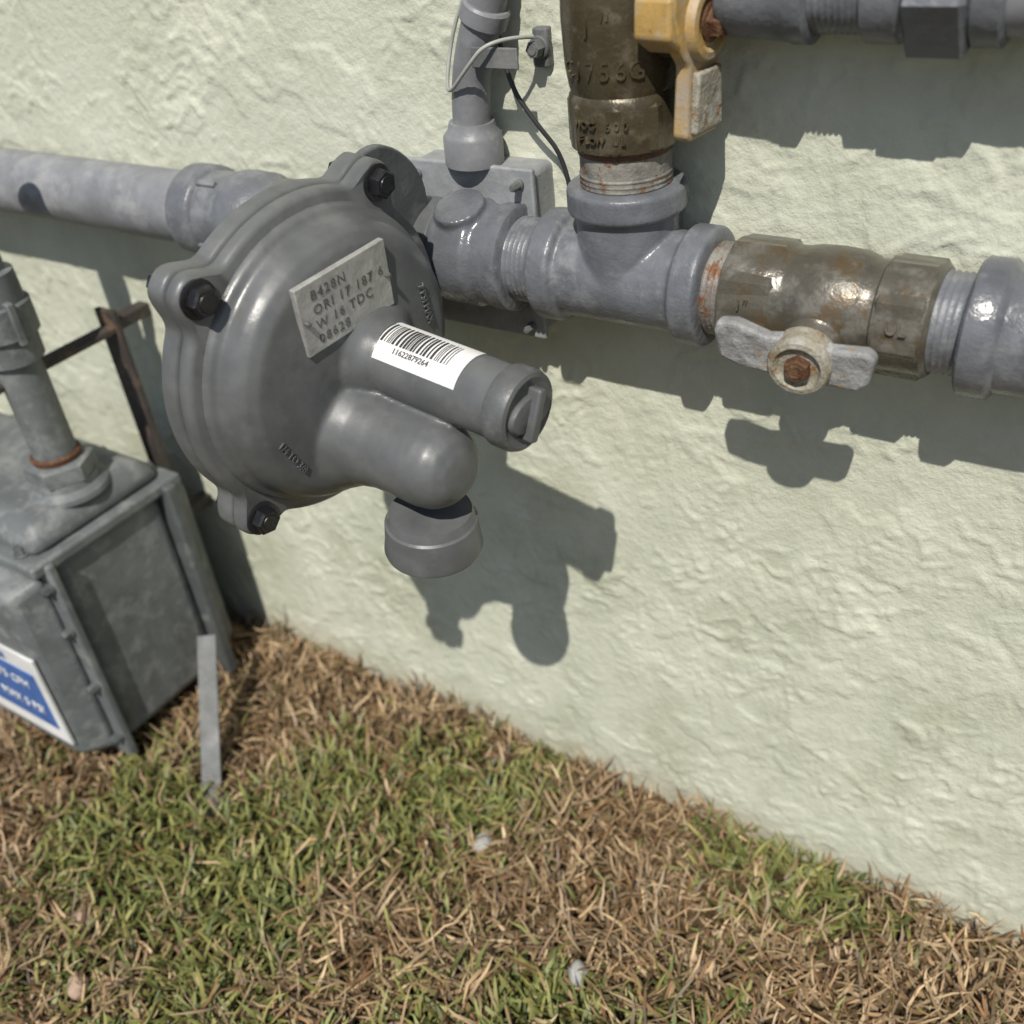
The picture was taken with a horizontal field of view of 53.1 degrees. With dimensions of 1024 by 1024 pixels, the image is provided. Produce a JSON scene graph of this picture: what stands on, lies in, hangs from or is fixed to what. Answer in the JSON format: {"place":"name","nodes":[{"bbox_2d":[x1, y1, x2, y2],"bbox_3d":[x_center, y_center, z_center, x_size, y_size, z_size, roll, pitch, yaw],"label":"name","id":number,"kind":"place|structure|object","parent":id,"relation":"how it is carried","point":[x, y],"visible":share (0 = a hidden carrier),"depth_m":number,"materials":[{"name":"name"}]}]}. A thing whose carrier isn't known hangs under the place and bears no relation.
{"place":"outdoors","nodes":[
{"label":"outdoors","id":0,"kind":"place"},
{"bbox_2d":[0,602,1023,1023],"bbox_3d":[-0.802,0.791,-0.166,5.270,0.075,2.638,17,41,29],"label":"lawn grass","id":1,"kind":"structure","parent":0,"point":[240,908],"depth_m":0.57,"materials":[{"name":"green plant"}]},
{"bbox_2d":[67,971,88,1000],"bbox_3d":[-0.230,0.251,0.541,0.015,0.009,0.012,17,41,29],"label":"pebble","id":2,"kind":"object","parent":1,"relation":"on","point":[74,990],"visible":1,"depth_m":0.54,"materials":[{"name":"beige stone"}]},
{"bbox_2d":[71,911,95,929],"bbox_3d":[-0.240,0.229,0.574,0.016,0.011,0.010,17,41,29],"label":"pebble","id":3,"kind":"object","parent":1,"relation":"on","point":[86,922],"visible":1,"depth_m":0.57,"materials":[{"name":"beige stone"}]},
{"bbox_2d":[0,255,237,755],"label":"gas meter","id":4,"kind":"object","parent":1,"relation":"on","point":[112,607],"visible":0.99,"depth_m":0.62,"materials":[{"name":"grey metal"}]},
{"bbox_2d":[0,301,213,515],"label":"meter bracket","id":5,"kind":"object","parent":4,"relation":"attached to","point":[113,325],"visible":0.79,"depth_m":0.63,"materials":[{"name":"brown metal"}]},
{"bbox_2d":[197,634,222,819],"bbox_3d":[-0.191,0.142,0.649,0.012,0.085,0.099,-7,35,1],"label":"metal stake","id":6,"kind":"object","parent":1,"relation":"on","point":[210,743],"visible":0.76,"depth_m":0.65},
{"bbox_2d":[389,1021,406,1023],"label":"pebble","id":7,"kind":"object","parent":1,"relation":"on","point":[396,1022],"visible":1,"depth_m":0.51,"materials":[{"name":"beige stone"}]},
{"bbox_2d":[474,831,492,851],"bbox_3d":[-0.017,0.190,0.590,0.010,0.008,0.013,17,41,29],"label":"pebble","id":8,"kind":"object","parent":1,"relation":"on","point":[482,841],"visible":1,"depth_m":0.59,"materials":[{"name":"white stone"}]},
{"bbox_2d":[0,0,1023,949],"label":"stucco wall","id":9,"kind":"structure","parent":1,"relation":"on","point":[766,604],"depth_m":0.48,"materials":[{"name":"white paint"}]},
{"bbox_2d":[0,147,180,241],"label":"gas pipe","id":10,"kind":"object","parent":9,"relation":"attached to","point":[122,197],"visible":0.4,"depth_m":0.54,"materials":[{"name":"grey metal"}]},
{"bbox_2d":[165,163,286,254],"bbox_3d":[-0.129,-0.145,0.502,0.070,0.046,0.046,17,41,29],"label":"pipe coupling","id":11,"kind":"object","parent":10,"relation":"attached to","point":[203,201],"visible":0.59,"depth_m":0.49,"materials":[{"name":"grey paint"}]},
{"bbox_2d":[146,144,552,578],"bbox_3d":[-0.051,-0.083,0.425,0.142,0.137,0.196,-2,36,6],"label":"gas regulator","id":12,"kind":"object","parent":11,"relation":"attached to","point":[311,355],"visible":1,"depth_m":0.36,"materials":[{"name":"grey paint"}]},
{"bbox_2d":[424,189,540,310],"bbox_3d":[-0.012,-0.111,0.432,0.066,0.048,0.045,17,41,29],"label":"pipe union","id":13,"kind":"object","parent":12,"relation":"attached to","point":[476,243],"visible":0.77,"depth_m":0.41,"materials":[{"name":"grey paint"}]},
{"bbox_2d":[524,168,735,346],"bbox_3d":[0.045,-0.098,0.395,0.072,0.059,0.045,17,41,29],"label":"pipe tee fitting","id":14,"kind":"object","parent":13,"relation":"attached to","point":[639,260],"visible":0.9,"depth_m":0.38,"materials":[{"name":"grey paint"}]},
{"bbox_2d":[577,144,673,195],"bbox_3d":[0.042,-0.129,0.373,0.035,0.030,0.035,17,41,29],"label":"riser nipple","id":15,"kind":"object","parent":14,"relation":"on","point":[629,175],"visible":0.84,"depth_m":0.36,"materials":[{"name":"silver metal"}]},
{"bbox_2d":[560,0,727,157],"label":"ball valve","id":16,"kind":"object","parent":15,"relation":"on","point":[644,76],"visible":1,"depth_m":0.34,"materials":[{"name":"gold metal"}]},
{"bbox_2d":[407,149,557,338],"bbox_3d":[-0.011,-0.117,0.447,0.064,0.074,0.027,17,41,29],"label":"junction box","id":17,"kind":"object","parent":9,"relation":"attached to","point":[528,183],"visible":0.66,"depth_m":0.43,"materials":[{"name":"grey paint"}]},
{"bbox_2d":[443,0,553,171],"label":"electrical conduit","id":18,"kind":"object","parent":17,"relation":"attached to","point":[473,138],"visible":0.98,"depth_m":0.40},
{"bbox_2d":[446,0,570,184],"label":"cable","id":19,"kind":"object","parent":18,"relation":"attached to","point":[534,120],"visible":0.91,"depth_m":0.40,"materials":[{"name":"grey plastic"}]},
{"bbox_2d":[713,0,1023,58],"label":"gas pipe","id":20,"kind":"object","parent":9,"relation":"attached to","point":[948,29],"visible":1,"depth_m":0.29,"materials":[{"name":"grey metal"}]},
{"bbox_2d":[952,255,1023,399],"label":"pipe coupling","id":21,"kind":"object","parent":9,"relation":"attached to","point":[988,360],"visible":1,"depth_m":0.32,"materials":[{"name":"grey paint"}]},
{"bbox_2d":[699,233,976,393],"bbox_3d":[0.109,-0.067,0.353,0.094,0.042,0.061,17,41,29],"label":"ball valve","id":22,"kind":"object","parent":21,"relation":"attached to","point":[795,315],"visible":0.96,"depth_m":0.34,"materials":[{"name":"brown metal"}]},
{"bbox_2d":[568,959,587,986],"bbox_3d":[0.033,0.234,0.520,0.011,0.008,0.012,17,41,29],"label":"pebble","id":23,"kind":"object","parent":1,"relation":"on","point":[575,976],"visible":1,"depth_m":0.52,"materials":[{"name":"white stone"}]}
]}

